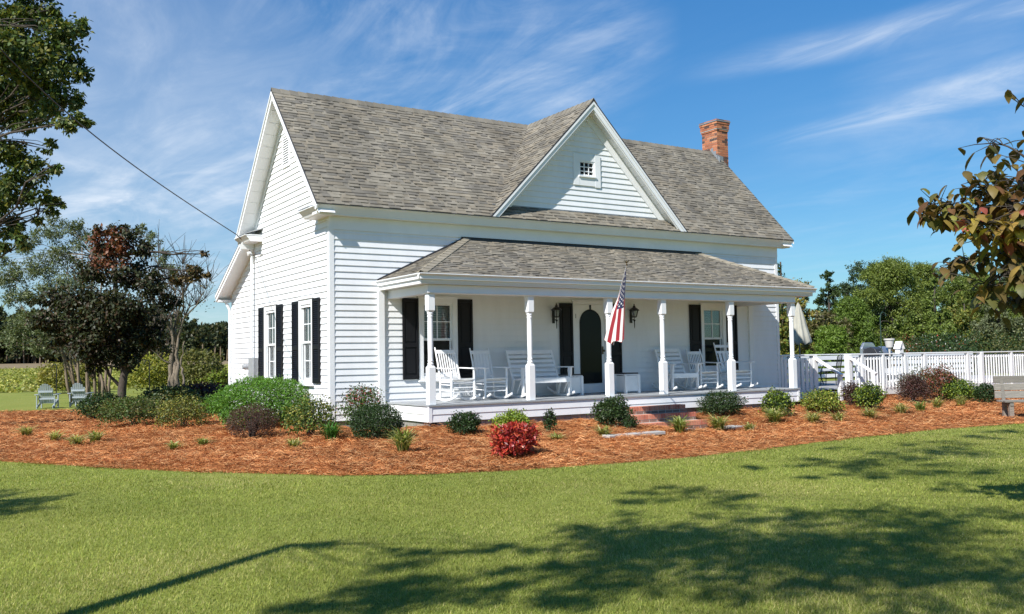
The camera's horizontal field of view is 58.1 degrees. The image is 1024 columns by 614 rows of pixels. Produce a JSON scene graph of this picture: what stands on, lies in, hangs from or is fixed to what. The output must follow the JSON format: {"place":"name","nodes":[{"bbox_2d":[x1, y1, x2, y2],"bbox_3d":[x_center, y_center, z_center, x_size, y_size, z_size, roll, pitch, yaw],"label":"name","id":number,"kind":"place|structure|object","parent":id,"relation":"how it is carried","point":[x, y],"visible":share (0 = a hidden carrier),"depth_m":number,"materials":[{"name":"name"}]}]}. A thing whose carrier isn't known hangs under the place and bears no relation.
{"place":"outdoors","nodes":[
{"label":"outdoors","id":0,"kind":"place"},
{"bbox_2d":[0,360,227,368],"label":"field margin","id":1,"kind":"object","parent":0,"point":[35,365],"visible":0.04,"depth_m":155.19,"materials":[{"name":"plant"}]},
{"bbox_2d":[0,367,227,391],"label":"field","id":2,"kind":"structure","parent":0,"point":[55,369],"depth_m":104.38,"materials":[{"name":"plant"}]},
{"bbox_2d":[0,364,227,392],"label":"crop","id":3,"kind":"object","parent":2,"relation":"on","point":[12,383],"visible":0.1,"depth_m":77.24,"materials":[{"name":"green plant"}]},
{"bbox_2d":[0,362,1023,613],"bbox_3d":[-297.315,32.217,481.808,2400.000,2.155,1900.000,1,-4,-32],"label":"lawn","id":4,"kind":"structure","parent":0,"point":[18,400],"depth_m":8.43,"materials":[{"name":"plant"}]},
{"bbox_2d":[35,384,60,408],"bbox_3d":[-17.131,3.284,33.979,0.757,0.908,0.880,0,-3,-14],"label":"adirondack chair","id":5,"kind":"object","parent":4,"relation":"on","point":[45,396],"visible":0.98,"depth_m":33.73,"materials":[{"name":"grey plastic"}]},
{"bbox_2d":[0,0,95,257],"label":"maple tree","id":6,"kind":"object","parent":4,"relation":"on","point":[23,97],"visible":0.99,"depth_m":22.09,"materials":[{"name":"green plant"}]},
{"bbox_2d":[30,358,97,392],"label":"shrub","id":7,"kind":"object","parent":4,"relation":"on","point":[50,381],"visible":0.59,"depth_m":51.32,"materials":[{"name":"green plant"}]},
{"bbox_2d":[67,383,94,406],"bbox_3d":[-16.377,3.327,34.982,0.757,0.908,0.880,0,-3,-8],"label":"adirondack chair","id":8,"kind":"object","parent":4,"relation":"on","point":[75,389],"visible":0.71,"depth_m":34.69,"materials":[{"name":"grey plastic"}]},
{"bbox_2d":[0,215,181,403],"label":"crape myrtle","id":9,"kind":"object","parent":4,"relation":"on","point":[33,269],"visible":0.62,"depth_m":36.87,"materials":[{"name":"green plant"}]},
{"bbox_2d":[0,303,227,363],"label":"distant woods","id":10,"kind":"object","parent":4,"relation":"on","point":[206,335],"visible":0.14,"depth_m":193.00,"materials":[{"name":"green plant"}]},
{"bbox_2d":[0,336,227,363],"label":"distant trunks","id":11,"kind":"object","parent":4,"relation":"on","point":[46,360],"visible":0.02,"depth_m":199.42,"materials":[{"name":"beige plant"}]},
{"bbox_2d":[22,220,211,396],"bbox_3d":[-13.634,0.349,31.668,5.806,6.693,3.123,-1,-3,8],"label":"dogwood tree","id":12,"kind":"object","parent":4,"relation":"on","point":[100,313],"visible":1,"depth_m":31.68,"materials":[{"name":"green plant"}]},
{"bbox_2d":[127,351,187,392],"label":"shrub","id":13,"kind":"object","parent":4,"relation":"on","point":[142,372],"visible":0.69,"depth_m":49.40,"materials":[{"name":"green plant"}]},
{"bbox_2d":[136,383,205,404],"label":"shrub","id":14,"kind":"object","parent":4,"relation":"on","point":[164,392],"visible":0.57,"depth_m":32.62,"materials":[{"name":"green plant"}]},
{"bbox_2d":[140,224,227,386],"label":"gnarled tree","id":15,"kind":"object","parent":4,"relation":"on","point":[174,365],"visible":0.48,"depth_m":42.86,"materials":[{"name":"brown plant"}]},
{"bbox_2d":[158,344,227,386],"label":"shrub","id":16,"kind":"object","parent":4,"relation":"on","point":[201,371],"visible":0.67,"depth_m":49.59,"materials":[{"name":"green plant"}]},
{"bbox_2d":[181,379,227,401],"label":"shrub","id":17,"kind":"object","parent":4,"relation":"on","point":[203,388],"visible":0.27,"depth_m":34.65,"materials":[{"name":"green plant"}]},
{"bbox_2d":[195,368,227,387],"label":"shrub","id":18,"kind":"object","parent":4,"relation":"on","point":[216,377],"visible":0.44,"depth_m":47.60,"materials":[{"name":"green plant"}]},
{"bbox_2d":[0,384,1023,475],"bbox_3d":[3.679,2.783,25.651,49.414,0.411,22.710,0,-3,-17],"label":"mulch bed","id":19,"kind":"object","parent":4,"relation":"on","point":[279,468],"visible":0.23,"depth_m":15.59,"materials":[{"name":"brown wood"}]},
{"bbox_2d":[10,425,36,435],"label":"grass tuft","id":20,"kind":"object","parent":19,"relation":"on","point":[25,431],"visible":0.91,"depth_m":19.39,"materials":[{"name":"plant"}]},
{"bbox_2d":[45,429,64,440],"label":"grass tuft","id":21,"kind":"object","parent":19,"relation":"on","point":[53,436],"visible":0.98,"depth_m":18.45,"materials":[{"name":"plant"}]},
{"bbox_2d":[63,434,91,445],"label":"grass tuft","id":22,"kind":"object","parent":19,"relation":"on","point":[74,440],"visible":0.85,"depth_m":17.34,"materials":[{"name":"plant"}]},
{"bbox_2d":[86,429,110,441],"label":"grass tuft","id":23,"kind":"object","parent":19,"relation":"on","point":[97,436],"visible":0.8,"depth_m":17.81,"materials":[{"name":"plant"}]},
{"bbox_2d":[67,389,135,417],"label":"shrub","id":24,"kind":"object","parent":19,"relation":"on","point":[88,400],"visible":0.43,"depth_m":25.97,"materials":[{"name":"green plant"}]},
{"bbox_2d":[80,392,174,426],"bbox_3d":[-8.776,2.392,21.512,1.982,0.807,2.154,-3,-4,33],"label":"shrub","id":25,"kind":"object","parent":19,"relation":"on","point":[142,407],"visible":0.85,"depth_m":21.21,"materials":[{"name":"green plant"}]},
{"bbox_2d":[148,391,215,428],"bbox_3d":[-7.180,2.264,20.274,1.604,0.834,1.483,1,-4,-32],"label":"shrub","id":26,"kind":"object","parent":19,"relation":"on","point":[182,413],"visible":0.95,"depth_m":20.00,"materials":[{"name":"green plant"}]},
{"bbox_2d":[224,401,279,437],"bbox_3d":[-4.728,2.088,16.824,1.022,0.733,0.993,1,-4,-32],"label":"shrub","id":27,"kind":"object","parent":19,"relation":"on","point":[252,424],"visible":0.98,"depth_m":16.75,"materials":[{"name":"brown plant"}]},
{"bbox_2d":[195,372,311,427],"bbox_3d":[-5.142,1.923,19.044,2.501,1.157,2.544,-1,-3,5],"label":"shrub","id":28,"kind":"object","parent":19,"relation":"on","point":[243,393],"visible":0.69,"depth_m":18.53,"materials":[{"name":"green plant"}]},
{"bbox_2d":[281,437,306,447],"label":"grass tuft","id":29,"kind":"object","parent":19,"relation":"on","point":[294,443],"visible":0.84,"depth_m":14.58,"materials":[{"name":"plant"}]},
{"bbox_2d":[278,392,339,435],"bbox_3d":[-3.515,1.905,16.192,1.159,0.882,1.087,1,-4,-32],"label":"shrub","id":30,"kind":"object","parent":19,"relation":"on","point":[316,414],"visible":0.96,"depth_m":16.03,"materials":[{"name":"green plant"}]},
{"bbox_2d":[317,421,345,440],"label":"grass tuft","id":31,"kind":"object","parent":19,"relation":"on","point":[331,432],"visible":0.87,"depth_m":15.47,"materials":[{"name":"plant"}]},
{"bbox_2d":[332,382,387,427],"bbox_3d":[-2.866,1.872,17.449,1.047,0.910,1.082,-2,-3,24],"label":"shrub","id":32,"kind":"object","parent":19,"relation":"on","point":[361,400],"visible":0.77,"depth_m":17.36,"materials":[{"name":"green plant"}]},
{"bbox_2d":[346,403,404,439],"bbox_3d":[-2.309,1.970,15.666,0.992,0.701,0.918,1,-4,-32],"label":"shrub","id":33,"kind":"object","parent":19,"relation":"on","point":[357,427],"visible":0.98,"depth_m":15.48,"materials":[{"name":"green plant"}]},
{"bbox_2d":[380,425,423,452],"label":"grass tuft","id":34,"kind":"object","parent":19,"relation":"on","point":[403,441],"visible":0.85,"depth_m":14.17,"materials":[{"name":"plant"}]},
{"bbox_2d":[444,410,481,434],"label":"shrub","id":35,"kind":"object","parent":19,"relation":"on","point":[465,422],"visible":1,"depth_m":16.25,"materials":[{"name":"green plant"}]},
{"bbox_2d":[491,408,530,430],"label":"shrub","id":36,"kind":"object","parent":19,"relation":"on","point":[511,415],"visible":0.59,"depth_m":16.18,"materials":[{"name":"green plant"}]},
{"bbox_2d":[485,420,541,457],"bbox_3d":[0.011,1.985,13.810,0.930,0.612,0.867,1,-4,-32],"label":"shrub","id":37,"kind":"object","parent":19,"relation":"on","point":[516,437],"visible":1,"depth_m":13.66,"materials":[{"name":"red plant"}]},
{"bbox_2d":[541,407,557,431],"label":"shrub","id":38,"kind":"object","parent":19,"relation":"on","point":[550,420],"visible":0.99,"depth_m":16.97,"materials":[{"name":"green plant"}]},
{"bbox_2d":[591,424,614,436],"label":"grass tuft","id":39,"kind":"object","parent":19,"relation":"on","point":[604,431],"visible":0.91,"depth_m":16.18,"materials":[{"name":"plant"}]},
{"bbox_2d":[587,393,635,425],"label":"shrub","id":40,"kind":"object","parent":19,"relation":"on","point":[610,408],"visible":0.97,"depth_m":17.73,"materials":[{"name":"green plant"}]},
{"bbox_2d":[623,411,639,427],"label":"shrub","id":41,"kind":"object","parent":19,"relation":"on","point":[630,423],"visible":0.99,"depth_m":17.40,"materials":[{"name":"green plant"}]},
{"bbox_2d":[602,425,741,438],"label":"walkway","id":42,"kind":"structure","parent":19,"relation":"on","point":[660,432],"depth_m":16.41,"materials":[{"name":"concrete"}]},
{"bbox_2d":[656,415,698,432],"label":"grass tuft","id":43,"kind":"object","parent":19,"relation":"on","point":[679,424],"visible":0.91,"depth_m":17.06,"materials":[{"name":"plant"}]},
{"bbox_2d":[699,412,740,430],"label":"grass tuft","id":44,"kind":"object","parent":19,"relation":"on","point":[719,424],"visible":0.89,"depth_m":17.64,"materials":[{"name":"plant"}]},
{"bbox_2d":[695,390,748,415],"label":"shrub","id":45,"kind":"object","parent":19,"relation":"on","point":[723,407],"visible":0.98,"depth_m":20.11,"materials":[{"name":"green plant"}]},
{"bbox_2d":[756,406,792,423],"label":"grass tuft","id":46,"kind":"object","parent":19,"relation":"on","point":[774,416],"visible":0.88,"depth_m":18.67,"materials":[{"name":"plant"}]},
{"bbox_2d":[758,385,795,413],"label":"shrub","id":47,"kind":"object","parent":19,"relation":"on","point":[775,401],"visible":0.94,"depth_m":19.63,"materials":[{"name":"green plant"}]},
{"bbox_2d":[801,409,830,423],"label":"grass tuft","id":48,"kind":"object","parent":19,"relation":"on","point":[812,417],"visible":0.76,"depth_m":18.65,"materials":[{"name":"plant"}]},
{"bbox_2d":[797,387,848,412],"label":"shrub","id":49,"kind":"object","parent":19,"relation":"on","point":[821,400],"visible":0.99,"depth_m":20.92,"materials":[{"name":"green plant"}]},
{"bbox_2d":[838,380,860,404],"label":"shrub","id":50,"kind":"object","parent":19,"relation":"on","point":[847,387],"visible":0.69,"depth_m":22.49,"materials":[{"name":"brown plant"}]},
{"bbox_2d":[849,380,888,407],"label":"shrub","id":51,"kind":"object","parent":19,"relation":"on","point":[874,397],"visible":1,"depth_m":21.55,"materials":[{"name":"green plant"}]},
{"bbox_2d":[858,406,888,418],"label":"grass tuft","id":52,"kind":"object","parent":19,"relation":"on","point":[870,413],"visible":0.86,"depth_m":19.85,"materials":[{"name":"plant"}]},
{"bbox_2d":[890,402,912,414],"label":"grass tuft","id":53,"kind":"object","parent":19,"relation":"on","point":[900,408],"visible":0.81,"depth_m":20.87,"materials":[{"name":"plant"}]},
{"bbox_2d":[780,351,1023,400],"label":"picket fence","id":54,"kind":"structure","parent":19,"relation":"on","point":[810,375],"depth_m":27.75,"materials":[{"name":"white paint"}]},
{"bbox_2d":[893,341,904,352],"bbox_3d":[11.523,1.194,27.413,0.256,0.349,0.220,1,-4,-32],"label":"birdhouse","id":55,"kind":"object","parent":54,"relation":"on","point":[899,347],"visible":1,"depth_m":27.36,"materials":[{"name":"white paint"}]},
{"bbox_2d":[917,361,963,399],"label":"shrub","id":56,"kind":"object","parent":19,"relation":"on","point":[934,384],"visible":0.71,"depth_m":25.85,"materials":[{"name":"red plant"}]},
{"bbox_2d":[891,327,999,375],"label":"shrub","id":57,"kind":"object","parent":19,"relation":"on","point":[940,344],"visible":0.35,"depth_m":41.62,"materials":[{"name":"green plant"}]},
{"bbox_2d":[972,382,998,402],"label":"shrub","id":58,"kind":"object","parent":19,"relation":"on","point":[985,395],"visible":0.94,"depth_m":25.08,"materials":[{"name":"green plant"}]},
{"bbox_2d":[993,376,1023,417],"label":"garden bench","id":59,"kind":"object","parent":19,"relation":"on","point":[1017,382],"visible":0.85,"depth_m":20.45,"materials":[{"name":"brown wood"}]},
{"bbox_2d":[215,87,816,427],"bbox_3d":[0.491,-1.260,23.634,13.712,8.648,9.082,1,-4,-32],"label":"farmhouse","id":60,"kind":"object","parent":4,"relation":"on","point":[393,245],"visible":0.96,"depth_m":20.46,"materials":[{"name":"white"}]},
{"bbox_2d":[0,48,260,255],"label":"service cable","id":61,"kind":"object","parent":60,"relation":"attached to","point":[110,147],"visible":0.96,"depth_m":16.28,"materials":[{"name":"black plastic"}]},
{"bbox_2d":[242,251,257,392],"bbox_3d":[-6.287,0.608,22.074,0.179,3.887,0.795,1,-4,-32],"label":"electric meter","id":62,"kind":"object","parent":60,"relation":"attached to","point":[251,366],"visible":0.85,"depth_m":21.98,"materials":[{"name":"metal"}]},
{"bbox_2d":[263,303,277,382],"bbox_3d":[-5.470,0.829,21.001,0.137,1.780,0.950,1,-4,-32],"label":"window","id":63,"kind":"structure","parent":60,"relation":"in","point":[269,319],"depth_m":21.20,"materials":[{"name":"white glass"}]},
{"bbox_2d":[297,296,313,385],"bbox_3d":[-4.231,0.716,19.022,0.160,1.815,0.888,1,-4,-32],"label":"window","id":64,"kind":"structure","parent":60,"relation":"in","point":[304,314],"depth_m":19.22,"materials":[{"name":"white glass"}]},
{"bbox_2d":[417,296,458,381],"bbox_3d":[-1.656,0.674,19.348,0.955,1.770,0.585,1,-4,-32],"label":"window","id":65,"kind":"structure","parent":60,"relation":"in","point":[441,339],"depth_m":19.27,"materials":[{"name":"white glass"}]},
{"bbox_2d":[434,347,480,400],"bbox_3d":[-1.158,1.348,18.602,0.630,1.085,1.060,1,-4,-34],"label":"rocking chair","id":66,"kind":"object","parent":60,"relation":"on","point":[452,377],"visible":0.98,"depth_m":18.67,"materials":[{"name":"white paint"}]},
{"bbox_2d":[466,348,512,399],"bbox_3d":[-0.488,1.371,19.048,0.610,1.065,1.060,1,-4,-30],"label":"rocking chair","id":67,"kind":"object","parent":60,"relation":"on","point":[485,374],"visible":0.94,"depth_m":19.17,"materials":[{"name":"white paint"}]},
{"bbox_2d":[501,350,574,397],"bbox_3d":[0.548,1.423,19.737,1.240,1.005,1.080,1,-4,-29],"label":"rocking bench","id":68,"kind":"object","parent":60,"relation":"on","point":[557,378],"visible":0.93,"depth_m":19.78,"materials":[{"name":"white paint"}]},
{"bbox_2d":[551,303,561,327],"bbox_3d":[0.999,0.198,20.637,0.242,0.585,0.242,-2,-3,13],"label":"wall lantern","id":69,"kind":"object","parent":60,"relation":"attached to","point":[556,307],"depth_m":20.63,"materials":[{"name":"black metal"}]},
{"bbox_2d":[556,374,583,395],"bbox_3d":[1.271,1.712,20.294,0.440,0.465,0.440,1,-4,-32],"label":"planter box","id":70,"kind":"object","parent":60,"relation":"on","point":[577,384],"visible":0.56,"depth_m":20.18,"materials":[{"name":"white paint"}]},
{"bbox_2d":[571,300,606,393],"bbox_3d":[1.809,0.914,21.244,1.020,2.145,0.120,1,-4,-32],"label":"door","id":71,"kind":"structure","parent":60,"relation":"in","point":[589,318],"depth_m":21.23,"materials":[{"name":"black"}]},
{"bbox_2d":[604,260,628,344],"bbox_3d":[1.968,-0.035,18.292,0.379,1.602,2.215,-1,-3,-3],"label":"flag","id":72,"kind":"object","parent":60,"relation":"attached to","point":[615,330],"visible":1,"depth_m":17.70,"materials":[{"name":"multicoloured fabric"}]},
{"bbox_2d":[614,372,640,393],"bbox_3d":[2.619,1.729,21.005,0.440,0.465,0.440,1,-4,-32],"label":"planter box","id":73,"kind":"object","parent":60,"relation":"on","point":[626,382],"visible":0.95,"depth_m":20.89,"materials":[{"name":"white paint"}]},
{"bbox_2d":[629,304,638,327],"bbox_3d":[2.900,0.213,21.840,0.242,0.585,0.242,-2,-3,13],"label":"wall lantern","id":74,"kind":"object","parent":60,"relation":"attached to","point":[632,309],"depth_m":21.82,"materials":[{"name":"black metal"}]},
{"bbox_2d":[652,349,701,390],"bbox_3d":[3.897,1.490,21.947,0.780,1.005,1.080,0,-3,-24],"label":"slat rocking chair","id":75,"kind":"object","parent":60,"relation":"on","point":[672,365],"visible":0.84,"depth_m":22.05,"materials":[{"name":"white paint"}]},
{"bbox_2d":[682,349,722,389],"bbox_3d":[4.605,1.508,22.334,0.570,0.987,1.060,0,-3,-20],"label":"rocking chair","id":76,"kind":"object","parent":60,"relation":"on","point":[702,370],"visible":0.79,"depth_m":22.39,"materials":[{"name":"white paint"}]},
{"bbox_2d":[699,303,726,372],"bbox_3d":[5.103,0.785,23.369,0.914,1.770,0.160,1,-4,-32],"label":"window","id":77,"kind":"structure","parent":60,"relation":"in","point":[713,323],"depth_m":23.41,"materials":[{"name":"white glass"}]},
{"bbox_2d":[710,343,757,388],"bbox_3d":[5.488,1.445,22.876,0.670,1.144,1.060,1,-4,-32],"label":"rocking chair","id":78,"kind":"object","parent":60,"relation":"on","point":[740,372],"visible":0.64,"depth_m":22.92,"materials":[{"name":"white paint"}]},
{"bbox_2d":[614,404,707,427],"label":"brick steps","id":79,"kind":"structure","parent":4,"relation":"on","point":[652,415],"depth_m":19.24,"materials":[{"name":"brick"}]},
{"bbox_2d":[779,303,803,356],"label":"autumn tree","id":80,"kind":"object","parent":4,"relation":"on","point":[784,334],"visible":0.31,"depth_m":57.38,"materials":[{"name":"green plant"}]},
{"bbox_2d":[779,278,829,350],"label":"autumn tree","id":81,"kind":"object","parent":4,"relation":"on","point":[806,313],"visible":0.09,"depth_m":65.83,"materials":[{"name":"green plant"}]},
{"bbox_2d":[794,310,853,373],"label":"brown tree","id":82,"kind":"object","parent":4,"relation":"on","point":[825,320],"visible":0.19,"depth_m":59.58,"materials":[{"name":"green plant"}]},
{"bbox_2d":[807,269,844,371],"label":"cedar tree","id":83,"kind":"object","parent":4,"relation":"on","point":[833,291],"visible":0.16,"depth_m":76.11,"materials":[{"name":"green plant"}]},
{"bbox_2d":[804,324,854,378],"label":"shrub","id":84,"kind":"object","parent":4,"relation":"on","point":[830,338],"visible":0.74,"depth_m":55.49,"materials":[{"name":"green plant"}]},
{"bbox_2d":[839,283,853,371],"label":"cedar tree","id":85,"kind":"object","parent":4,"relation":"on","point":[847,288],"visible":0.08,"depth_m":74.23,"materials":[{"name":"green plant"}]},
{"bbox_2d":[829,296,892,372],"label":"pine tree","id":86,"kind":"object","parent":4,"relation":"on","point":[854,312],"visible":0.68,"depth_m":65.42,"materials":[{"name":"green plant"}]},
{"bbox_2d":[835,260,902,322],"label":"oak tree","id":87,"kind":"object","parent":4,"relation":"on","point":[852,278],"visible":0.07,"depth_m":91.94,"materials":[{"name":"green plant"}]},
{"bbox_2d":[840,256,955,365],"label":"tree","id":88,"kind":"object","parent":4,"relation":"on","point":[887,280],"visible":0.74,"depth_m":71.49,"materials":[{"name":"green plant"}]},
{"bbox_2d":[892,331,931,365],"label":"shrub","id":89,"kind":"object","parent":4,"relation":"on","point":[910,345],"visible":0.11,"depth_m":45.90,"materials":[{"name":"green plant"}]},
{"bbox_2d":[894,371,934,401],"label":"shrub","id":90,"kind":"object","parent":4,"relation":"on","point":[911,384],"visible":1,"depth_m":24.77,"materials":[{"name":"purple plant"}]},
{"bbox_2d":[894,365,937,394],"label":"shrub","id":91,"kind":"object","parent":4,"relation":"on","point":[911,373],"visible":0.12,"depth_m":26.83,"materials":[{"name":"green plant"}]},
{"bbox_2d":[883,311,956,351],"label":"olive tree","id":92,"kind":"object","parent":4,"relation":"on","point":[900,329],"visible":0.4,"depth_m":65.83,"materials":[{"name":"green plant"}]},
{"bbox_2d":[899,260,947,310],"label":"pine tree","id":93,"kind":"object","parent":4,"relation":"on","point":[925,270],"visible":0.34,"depth_m":83.89,"materials":[{"name":"green plant"}]},
{"bbox_2d":[919,272,956,348],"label":"oak tree","id":94,"kind":"object","parent":4,"relation":"on","point":[929,310],"visible":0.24,"depth_m":67.94,"materials":[{"name":"green plant"}]},
{"bbox_2d":[925,253,976,312],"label":"oak tree","id":95,"kind":"object","parent":4,"relation":"on","point":[954,285],"visible":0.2,"depth_m":95.20,"materials":[{"name":"green plant"}]},
{"bbox_2d":[935,377,977,400],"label":"shrub","id":96,"kind":"object","parent":4,"relation":"on","point":[959,388],"visible":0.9,"depth_m":25.50,"materials":[{"name":"green plant"}]},
{"bbox_2d":[936,297,982,347],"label":"olive tree","id":97,"kind":"object","parent":4,"relation":"on","point":[960,318],"visible":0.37,"depth_m":69.66,"materials":[{"name":"green plant"}]},
{"bbox_2d":[907,89,1023,330],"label":"dogwood branch tree","id":98,"kind":"object","parent":4,"relation":"on","point":[1000,219],"visible":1,"depth_m":7.87,"materials":[{"name":"green plant"}]},
{"bbox_2d":[927,324,1023,374],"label":"shrub","id":99,"kind":"object","parent":4,"relation":"on","point":[1009,348],"visible":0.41,"depth_m":49.06,"materials":[{"name":"green plant"}]},
{"bbox_2d":[952,273,1009,325],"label":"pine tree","id":100,"kind":"object","parent":4,"relation":"on","point":[968,295],"visible":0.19,"depth_m":73.91,"materials":[{"name":"green plant"}]},
{"bbox_2d":[968,302,1023,370],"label":"grey tree","id":101,"kind":"object","parent":4,"relation":"on","point":[998,325],"visible":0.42,"depth_m":61.50,"materials":[{"name":"green plant"}]},
{"bbox_2d":[987,286,1023,357],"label":"pine tree","id":102,"kind":"object","parent":4,"relation":"on","point":[1010,312],"visible":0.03,"depth_m":65.99,"materials":[{"name":"green plant"}]},
{"bbox_2d":[0,0,1023,324],"label":"sky","id":103,"kind":"structure","parent":0,"point":[839,112],"materials":[{"name":"blue"}]},
{"bbox_2d":[789,302,811,378],"bbox_3d":[9.510,1.175,30.287,0.859,2.680,0.636,1,-4,-32],"label":"patio umbrella","id":104,"kind":"object","parent":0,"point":[802,336],"visible":0.66,"depth_m":30.13,"materials":[{"name":"fabric"}]},
{"bbox_2d":[864,346,892,381],"bbox_3d":[12.244,1.904,30.743,1.200,1.185,0.634,1,-4,-32],"label":"barbecue grill","id":105,"kind":"object","parent":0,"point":[871,350],"visible":0.35,"depth_m":30.60,"materials":[{"name":"grey metal"}]},
{"bbox_2d":[860,342,874,356],"bbox_3d":[11.946,1.467,30.947,0.700,0.550,0.100,1,-4,-32],"label":"lid","id":106,"kind":"object","parent":105,"relation":"on","point":[864,345],"visible":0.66,"depth_m":30.84,"materials":[{"name":"silver metal"}]},
{"bbox_2d":[883,338,894,381],"bbox_3d":[12.447,1.755,30.333,0.350,1.430,0.350,1,-4,-32],"label":"flower pot","id":107,"kind":"object","parent":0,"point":[889,342],"visible":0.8,"depth_m":30.27,"materials":[{"name":"grey"}]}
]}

